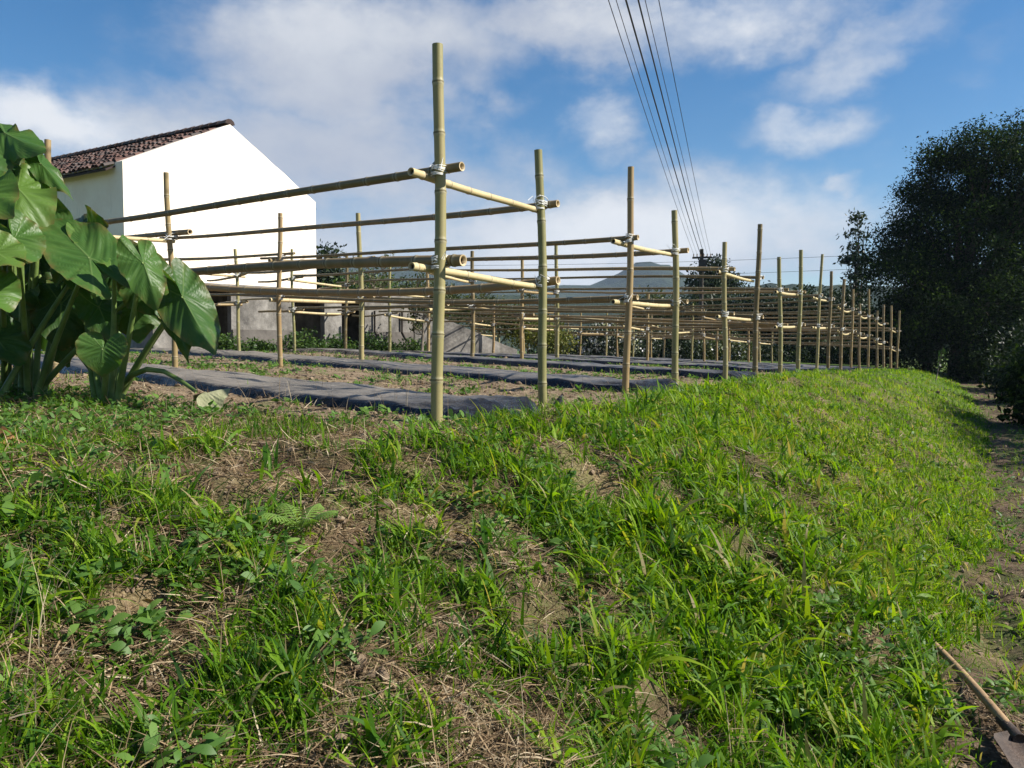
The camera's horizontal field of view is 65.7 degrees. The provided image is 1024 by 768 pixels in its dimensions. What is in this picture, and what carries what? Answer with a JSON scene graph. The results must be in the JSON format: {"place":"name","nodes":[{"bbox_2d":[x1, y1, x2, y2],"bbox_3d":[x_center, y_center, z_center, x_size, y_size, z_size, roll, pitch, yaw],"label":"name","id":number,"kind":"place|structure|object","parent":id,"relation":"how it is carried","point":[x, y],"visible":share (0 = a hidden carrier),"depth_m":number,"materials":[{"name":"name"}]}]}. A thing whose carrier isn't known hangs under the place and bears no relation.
{"place":"outdoors","nodes":[
{"label":"outdoors","id":0,"kind":"place"},
{"bbox_2d":[0,351,774,433],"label":"field","id":1,"kind":"structure","parent":0,"point":[528,392],"depth_m":8.53,"materials":[{"name":"soil"}]},
{"bbox_2d":[217,332,251,350],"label":"weed clump","id":2,"kind":"object","parent":1,"relation":"on","point":[222,345],"visible":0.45,"depth_m":18.81,"materials":[{"name":"green plant"}]},
{"bbox_2d":[241,337,276,351],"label":"weed clump","id":3,"kind":"object","parent":1,"relation":"on","point":[253,345],"visible":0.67,"depth_m":19.47,"materials":[{"name":"green plant"}]},
{"bbox_2d":[121,283,416,351],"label":"concrete shed","id":4,"kind":"structure","parent":1,"relation":"on","point":[255,323],"depth_m":21.66,"materials":[{"name":"concrete"}]},
{"bbox_2d":[0,353,539,420],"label":"mulch film","id":5,"kind":"object","parent":1,"relation":"on","point":[355,396],"visible":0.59,"depth_m":6.17,"materials":[{"name":"black plastic"}]},
{"bbox_2d":[44,42,560,427],"bbox_3d":[-4.599,-1.047,8.891,11.817,2.736,1.888,2,4,38],"label":"bamboo trellis","id":6,"kind":"object","parent":1,"relation":"on","point":[438,262],"visible":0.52,"depth_m":5.93,"materials":[{"name":"beige wood"}]},
{"bbox_2d":[276,326,332,349],"bbox_3d":[-5.387,-1.034,20.582,1.537,0.930,0.989,-1,3,-12],"label":"weed clump","id":7,"kind":"object","parent":1,"relation":"on","point":[304,344],"visible":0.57,"depth_m":20.48,"materials":[{"name":"green plant"}]},
{"bbox_2d":[322,331,358,348],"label":"weed clump","id":8,"kind":"object","parent":1,"relation":"on","point":[340,343],"visible":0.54,"depth_m":21.30,"materials":[{"name":"green plant"}]},
{"bbox_2d":[348,253,401,313],"bbox_3d":[-4.394,-2.496,25.462,1.722,3.548,2.218,0,3,0],"label":"sapling","id":9,"kind":"object","parent":1,"relation":"on","point":[373,286],"visible":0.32,"depth_m":25.10,"materials":[{"name":"green plant"}]},
{"bbox_2d":[352,331,400,350],"bbox_3d":[-3.810,-1.036,22.158,1.454,0.884,1.046,0,3,0],"label":"weed clump","id":10,"kind":"object","parent":1,"relation":"on","point":[376,345],"visible":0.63,"depth_m":22.06,"materials":[{"name":"green plant"}]},
{"bbox_2d":[130,348,677,392],"bbox_3d":[-3.072,-0.302,12.338,12.481,0.500,1.094,2,4,40],"label":"mulch film","id":11,"kind":"object","parent":1,"relation":"on","point":[554,380],"visible":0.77,"depth_m":10.17,"materials":[{"name":"black plastic"}]},
{"bbox_2d":[394,337,426,350],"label":"weed clump","id":12,"kind":"object","parent":1,"relation":"on","point":[415,345],"visible":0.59,"depth_m":23.03,"materials":[{"name":"green plant"}]},
{"bbox_2d":[394,272,433,314],"bbox_3d":[-3.214,-2.220,26.360,1.844,2.971,1.775,0,3,0],"label":"sapling","id":13,"kind":"object","parent":1,"relation":"on","point":[418,282],"visible":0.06,"depth_m":26.24,"materials":[{"name":"green plant"}]},
{"bbox_2d":[401,286,432,350],"bbox_3d":[-2.496,-1.722,22.585,1.226,2.184,1.233,-1,3,-22],"label":"sapling","id":14,"kind":"object","parent":1,"relation":"on","point":[421,325],"visible":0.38,"depth_m":22.54,"materials":[{"name":"green plant"}]},
{"bbox_2d":[164,166,688,393],"bbox_3d":[-3.279,-1.233,12.344,12.764,2.757,2.926,3,4,44],"label":"bamboo trellis","id":15,"kind":"object","parent":1,"relation":"on","point":[629,299],"visible":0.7,"depth_m":9.30,"materials":[{"name":"beige wood"}]},
{"bbox_2d":[413,310,516,353],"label":"retaining wall","id":16,"kind":"structure","parent":1,"relation":"on","point":[457,337],"depth_m":24.88,"materials":[{"name":"concrete"}]},
{"bbox_2d":[461,293,501,333],"bbox_3d":[-1.091,-2.211,28.288,1.673,2.893,1.173,-1,3,-24],"label":"sapling","id":17,"kind":"object","parent":1,"relation":"on","point":[469,311],"visible":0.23,"depth_m":28.16,"materials":[{"name":"green plant"}]},
{"bbox_2d":[451,294,536,342],"bbox_3d":[-0.618,-2.123,29.539,3.760,2.634,2.308,-3,4,-44],"label":"shrub","id":18,"kind":"object","parent":1,"relation":"on","point":[502,326],"visible":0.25,"depth_m":29.25,"materials":[{"name":"green plant"}]},
{"bbox_2d":[258,224,764,380],"bbox_3d":[-1.151,-1.408,15.116,11.797,2.843,2.300,2,4,40],"label":"bamboo trellis","id":19,"kind":"object","parent":1,"relation":"on","point":[724,315],"visible":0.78,"depth_m":13.05,"materials":[{"name":"beige wood"}]},
{"bbox_2d":[283,348,759,380],"bbox_3d":[-0.692,-0.422,14.950,10.952,0.497,1.084,2,4,39],"label":"mulch film","id":20,"kind":"object","parent":1,"relation":"on","point":[606,368],"visible":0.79,"depth_m":13.53,"materials":[{"name":"black plastic"}]},
{"bbox_2d":[519,290,549,353],"bbox_3d":[0.758,-2.416,30.927,1.397,3.148,1.404,0,3,0],"label":"sapling","id":21,"kind":"object","parent":1,"relation":"on","point":[529,295],"visible":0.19,"depth_m":30.82,"materials":[{"name":"green plant"}]},
{"bbox_2d":[499,314,581,354],"bbox_3d":[1.046,-1.833,30.462,3.198,1.992,2.925,0,3,0],"label":"shrub","id":22,"kind":"object","parent":1,"relation":"on","point":[530,337],"visible":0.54,"depth_m":29.80,"materials":[{"name":"green plant"}]},
{"bbox_2d":[552,395,563,406],"bbox_3d":[0.346,0.159,6.113,0.103,0.152,0.068,0,3,0],"label":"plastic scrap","id":23,"kind":"object","parent":1,"relation":"on","point":[560,400],"visible":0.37,"depth_m":6.09,"materials":[{"name":"plastic"}]},
{"bbox_2d":[352,246,805,373],"bbox_3d":[0.614,-1.712,18.393,11.943,3.243,2.213,2,3,37],"label":"bamboo trellis","id":24,"kind":"object","parent":1,"relation":"on","point":[780,291],"visible":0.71,"depth_m":16.89,"materials":[{"name":"beige wood"}]},
{"bbox_2d":[386,350,799,372],"bbox_3d":[1.034,-0.519,18.183,11.119,0.477,1.091,2,3,38],"label":"mulch film","id":25,"kind":"object","parent":1,"relation":"on","point":[719,367],"visible":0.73,"depth_m":16.87,"materials":[{"name":"black plastic"}]},
{"bbox_2d":[559,319,645,356],"bbox_3d":[4.096,-1.972,35.967,4.202,2.146,3.585,0,3,0],"label":"shrub","id":26,"kind":"object","parent":1,"relation":"on","point":[593,344],"visible":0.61,"depth_m":35.58,"materials":[{"name":"green plant"}]},
{"bbox_2d":[444,254,834,370],"bbox_3d":[2.464,-1.625,21.938,12.325,2.918,1.882,2,3,38],"label":"bamboo trellis","id":27,"kind":"object","parent":1,"relation":"on","point":[818,326],"visible":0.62,"depth_m":20.69,"materials":[{"name":"beige wood"}]},
{"bbox_2d":[468,352,829,370],"bbox_3d":[2.923,-0.586,21.485,11.146,0.485,1.078,2,3,37],"label":"mulch film","id":28,"kind":"object","parent":1,"relation":"on","point":[806,368],"visible":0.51,"depth_m":20.55,"materials":[{"name":"black plastic"}]},
{"bbox_2d":[447,289,872,369],"bbox_3d":[4.301,-1.825,29.951,17.400,2.851,2.091,2,4,38],"label":"bamboo trellis","id":29,"kind":"object","parent":1,"relation":"on","point":[717,336],"visible":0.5,"depth_m":26.98,"materials":[{"name":"beige wood"}]},
{"bbox_2d":[475,279,856,369],"bbox_3d":[4.257,-1.594,25.172,12.528,2.718,2.302,2,3,37],"label":"bamboo trellis","id":30,"kind":"object","parent":1,"relation":"on","point":[841,329],"visible":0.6,"depth_m":23.04,"materials":[{"name":"beige wood"}]},
{"bbox_2d":[536,354,852,370],"bbox_3d":[4.811,-0.671,24.682,11.150,0.483,1.100,2,3,37],"label":"mulch film","id":31,"kind":"object","parent":1,"relation":"on","point":[846,368],"visible":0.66,"depth_m":23.67,"materials":[{"name":"black plastic"}]},
{"bbox_2d":[550,305,887,368],"bbox_3d":[6.551,-1.741,32.916,16.657,2.654,2.454,2,3,37],"label":"bamboo trellis","id":32,"kind":"object","parent":1,"relation":"on","point":[875,339],"visible":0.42,"depth_m":30.24,"materials":[{"name":"beige wood"}]},
{"bbox_2d":[583,355,870,369],"bbox_3d":[4.785,-0.819,29.443,16.132,0.481,1.102,2,4,38],"label":"mulch film","id":33,"kind":"object","parent":1,"relation":"on","point":[854,367],"visible":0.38,"depth_m":26.92,"materials":[{"name":"black plastic"}]},
{"bbox_2d":[565,305,900,368],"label":"bamboo trellis","id":34,"kind":"object","parent":1,"relation":"on","point":[891,347],"visible":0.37,"depth_m":32.19,"materials":[{"name":"beige wood"}]},
{"bbox_2d":[662,358,881,368],"bbox_3d":[6.777,-0.871,32.721,16.221,0.472,1.102,2,4,38],"label":"mulch film","id":35,"kind":"object","parent":1,"relation":"on","point":[748,362],"visible":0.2,"depth_m":31.47,"materials":[{"name":"black plastic"}]},
{"bbox_2d":[668,358,900,369],"bbox_3d":[8.789,-0.924,35.693,16.079,0.480,1.098,2,4,39],"label":"mulch film","id":36,"kind":"object","parent":1,"relation":"on","point":[777,363],"visible":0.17,"depth_m":34.47,"materials":[{"name":"black plastic"}]},
{"bbox_2d":[0,350,1023,767],"bbox_3d":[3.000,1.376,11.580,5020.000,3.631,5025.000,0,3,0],"label":"ground","id":37,"kind":"structure","parent":0,"point":[586,478],"depth_m":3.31,"materials":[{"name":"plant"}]},
{"bbox_2d":[0,426,23,443],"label":"dead leaf","id":38,"kind":"object","parent":37,"relation":"on","point":[10,436],"visible":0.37,"depth_m":3.53,"materials":[{"name":"brown plant"}]},
{"bbox_2d":[0,123,229,410],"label":"elephant ear","id":39,"kind":"object","parent":37,"relation":"on","point":[88,288],"visible":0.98,"depth_m":5.26},
{"bbox_2d":[33,119,316,349],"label":"house","id":40,"kind":"structure","parent":37,"relation":"on","point":[217,161],"depth_m":22.58,"materials":[{"name":"white paint"}]},
{"bbox_2d":[260,502,337,531],"bbox_3d":[-0.790,0.503,2.941,0.288,0.086,0.289,-1,3,-11],"label":"fern","id":41,"kind":"object","parent":37,"relation":"on","point":[303,522],"visible":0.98,"depth_m":2.94,"materials":[{"name":"green plant"}]},
{"bbox_2d":[316,238,352,288],"bbox_3d":[-8.648,-4.005,37.845,3.050,5.741,3.778,0,3,0],"label":"broadleaf tree","id":42,"kind":"object","parent":37,"relation":"on","point":[326,279],"visible":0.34,"depth_m":37.00,"materials":[{"name":"green plant"}]},
{"bbox_2d":[322,268,415,288],"bbox_3d":[-5.616,-2.794,31.115,3.668,3.758,3.004,0,3,0],"label":"shrub","id":43,"kind":"object","parent":37,"relation":"on","point":[353,286],"visible":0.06,"depth_m":30.66,"materials":[{"name":"green plant"}]},
{"bbox_2d":[386,272,466,323],"bbox_3d":[-3.332,-2.823,32.011,3.966,3.814,3.691,0,3,0],"label":"shrub","id":44,"kind":"object","parent":37,"relation":"on","point":[448,296],"visible":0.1,"depth_m":32.13,"materials":[{"name":"green plant"}]},
{"bbox_2d":[0,348,1023,767],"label":"grass","id":45,"kind":"structure","parent":37,"relation":"on","point":[874,742],"depth_m":3.15,"materials":[{"name":"green plant"}]},
{"bbox_2d":[0,349,1023,767],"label":"weeds","id":46,"kind":"object","parent":37,"relation":"on","point":[148,617],"visible":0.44,"depth_m":3.17,"materials":[{"name":"green plant"}]},
{"bbox_2d":[0,352,1023,767],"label":"soil clods","id":47,"kind":"object","parent":37,"relation":"on","point":[362,660],"visible":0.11,"depth_m":3.39,"materials":[{"name":"brown soil"}]},
{"bbox_2d":[525,329,601,355],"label":"shrub","id":48,"kind":"object","parent":37,"relation":"on","point":[532,351],"visible":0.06,"depth_m":43.36,"materials":[{"name":"green plant"}]},
{"bbox_2d":[599,333,661,357],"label":"shrub","id":49,"kind":"object","parent":37,"relation":"on","point":[634,353],"visible":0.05,"depth_m":46.35,"materials":[{"name":"green plant"}]},
{"bbox_2d":[614,285,690,342],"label":"hedge tree","id":50,"kind":"object","parent":37,"relation":"on","point":[652,296],"visible":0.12,"depth_m":57.55,"materials":[{"name":"green plant"}]},
{"bbox_2d":[622,325,702,358],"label":"shrub","id":51,"kind":"object","parent":37,"relation":"on","point":[657,346],"visible":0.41,"depth_m":42.13,"materials":[{"name":"green plant"}]},
{"bbox_2d":[653,331,715,358],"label":"shrub","id":52,"kind":"object","parent":37,"relation":"on","point":[679,355],"visible":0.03,"depth_m":46.57,"materials":[{"name":"green plant"}]},
{"bbox_2d":[692,249,711,332],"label":"utility pole","id":53,"kind":"object","parent":37,"relation":"on","point":[702,260],"visible":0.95,"depth_m":51.54,"materials":[{"name":"metal"}]},
{"bbox_2d":[608,0,693,253],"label":"overhead cable","id":54,"kind":"object","parent":53,"relation":"attached to","point":[642,104],"visible":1,"depth_m":18.25,"materials":[{"name":"black rubber"}]},
{"bbox_2d":[616,0,696,252],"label":"overhead cable","id":55,"kind":"object","parent":53,"relation":"attached to","point":[647,101],"visible":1,"depth_m":17.78,"materials":[{"name":"black rubber"}]},
{"bbox_2d":[625,0,700,253],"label":"overhead cable","id":56,"kind":"object","parent":53,"relation":"attached to","point":[627,5],"visible":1,"depth_m":17.83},
{"bbox_2d":[637,0,703,253],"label":"overhead cable","id":57,"kind":"object","parent":53,"relation":"attached to","point":[664,102],"visible":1,"depth_m":17.83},
{"bbox_2d":[645,0,706,251],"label":"overhead cable","id":58,"kind":"object","parent":53,"relation":"attached to","point":[668,99],"visible":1,"depth_m":17.73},
{"bbox_2d":[658,0,710,253],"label":"overhead cable","id":59,"kind":"object","parent":53,"relation":"attached to","point":[679,104],"visible":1,"depth_m":18.21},
{"bbox_2d":[680,253,746,331],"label":"broadleaf tree","id":60,"kind":"object","parent":37,"relation":"on","point":[717,282],"visible":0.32,"depth_m":60.91,"materials":[{"name":"green plant"}]},
{"bbox_2d":[671,284,760,357],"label":"hedge tree","id":61,"kind":"object","parent":37,"relation":"on","point":[706,302],"visible":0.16,"depth_m":54.55,"materials":[{"name":"green plant"}]},
{"bbox_2d":[684,331,761,360],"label":"shrub","id":62,"kind":"object","parent":37,"relation":"on","point":[740,349],"visible":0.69,"depth_m":43.30,"materials":[{"name":"green plant"}]},
{"bbox_2d":[721,331,776,359],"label":"shrub","id":63,"kind":"object","parent":37,"relation":"on","point":[752,346],"visible":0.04,"depth_m":48.01,"materials":[{"name":"green plant"}]},
{"bbox_2d":[727,280,815,349],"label":"hedge tree","id":64,"kind":"object","parent":37,"relation":"on","point":[762,310],"visible":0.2,"depth_m":51.39,"materials":[{"name":"green plant"}]},
{"bbox_2d":[750,332,815,361],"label":"shrub","id":65,"kind":"object","parent":37,"relation":"on","point":[786,347],"visible":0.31,"depth_m":47.32,"materials":[{"name":"green plant"}]},
{"bbox_2d":[783,332,855,362],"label":"shrub","id":66,"kind":"object","parent":37,"relation":"on","point":[804,351],"visible":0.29,"depth_m":46.95,"materials":[{"name":"green plant"}]},
{"bbox_2d":[774,284,896,347],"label":"hedge tree","id":67,"kind":"object","parent":37,"relation":"on","point":[837,297],"visible":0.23,"depth_m":48.89,"materials":[{"name":"green plant"}]},
{"bbox_2d":[809,332,885,365],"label":"shrub","id":68,"kind":"object","parent":37,"relation":"on","point":[834,354],"visible":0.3,"depth_m":45.43,"materials":[{"name":"green plant"}]},
{"bbox_2d":[833,207,875,356],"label":"conifer tree","id":69,"kind":"object","parent":37,"relation":"on","point":[849,258],"visible":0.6,"depth_m":51.33,"materials":[{"name":"green plant"}]},
{"bbox_2d":[857,251,994,374],"bbox_3d":[18.611,-3.138,36.246,6.668,6.038,5.609,0,3,0],"label":"broadleaf tree","id":70,"kind":"object","parent":37,"relation":"on","point":[925,361],"visible":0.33,"depth_m":34.73,"materials":[{"name":"green plant"}]},
{"bbox_2d":[837,106,1023,377],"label":"broadleaf tree","id":71,"kind":"object","parent":37,"relation":"on","point":[987,209],"visible":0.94,"depth_m":35.03,"materials":[{"name":"green plant"}]},
{"bbox_2d":[936,347,945,379],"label":"tall weed","id":72,"kind":"object","parent":37,"relation":"on","point":[940,355],"visible":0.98,"depth_m":27.00,"materials":[{"name":"green plant"}]},
{"bbox_2d":[943,318,1023,383],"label":"bush","id":73,"kind":"object","parent":37,"relation":"on","point":[970,370],"visible":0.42,"depth_m":32.74,"materials":[{"name":"green plant"}]},
{"bbox_2d":[975,316,1023,392],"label":"bush","id":74,"kind":"object","parent":37,"relation":"on","point":[998,343],"visible":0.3,"depth_m":27.04,"materials":[{"name":"green plant"}]},
{"bbox_2d":[977,348,1023,427],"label":"bush","id":75,"kind":"object","parent":37,"relation":"on","point":[1018,411],"visible":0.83,"depth_m":15.29,"materials":[{"name":"green plant"}]},
{"bbox_2d":[981,335,1023,403],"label":"bush","id":76,"kind":"object","parent":37,"relation":"on","point":[1018,360],"visible":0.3,"depth_m":21.54,"materials":[{"name":"green plant"}]},
{"bbox_2d":[0,0,1023,286],"label":"sky","id":77,"kind":"structure","parent":0,"point":[798,115],"materials":[{"name":"blue"}]},
{"bbox_2d":[342,262,691,297],"bbox_3d":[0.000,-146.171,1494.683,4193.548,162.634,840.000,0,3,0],"label":"hill","id":78,"kind":"structure","parent":0,"point":[637,282],"depth_m":1320.69,"materials":[{"name":"green plant"}]},
{"bbox_2d":[387,268,868,278],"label":"distant cable","id":79,"kind":"object","parent":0,"point":[742,273],"visible":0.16,"depth_m":66.91,"materials":[{"name":"black rubber"}]},
{"bbox_2d":[465,254,874,265],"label":"distant cable","id":80,"kind":"object","parent":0,"point":[651,262],"visible":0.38,"depth_m":68.73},
{"bbox_2d":[422,283,1011,350],"bbox_3d":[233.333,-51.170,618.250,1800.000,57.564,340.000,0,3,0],"label":"hills","id":81,"kind":"structure","parent":0,"point":[507,297],"depth_m":545.40,"materials":[{"name":"green plant"}]},
{"bbox_2d":[934,372,1023,767],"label":"path","id":82,"kind":"structure","parent":0,"point":[1015,652],"depth_m":5.19,"materials":[{"name":"brown soil"}]},
{"bbox_2d":[929,640,1023,767],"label":"shovel","id":83,"kind":"object","parent":82,"relation":"on","point":[1009,739],"visible":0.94,"depth_m":3.02,"materials":[{"name":"brown wood"}]}
]}

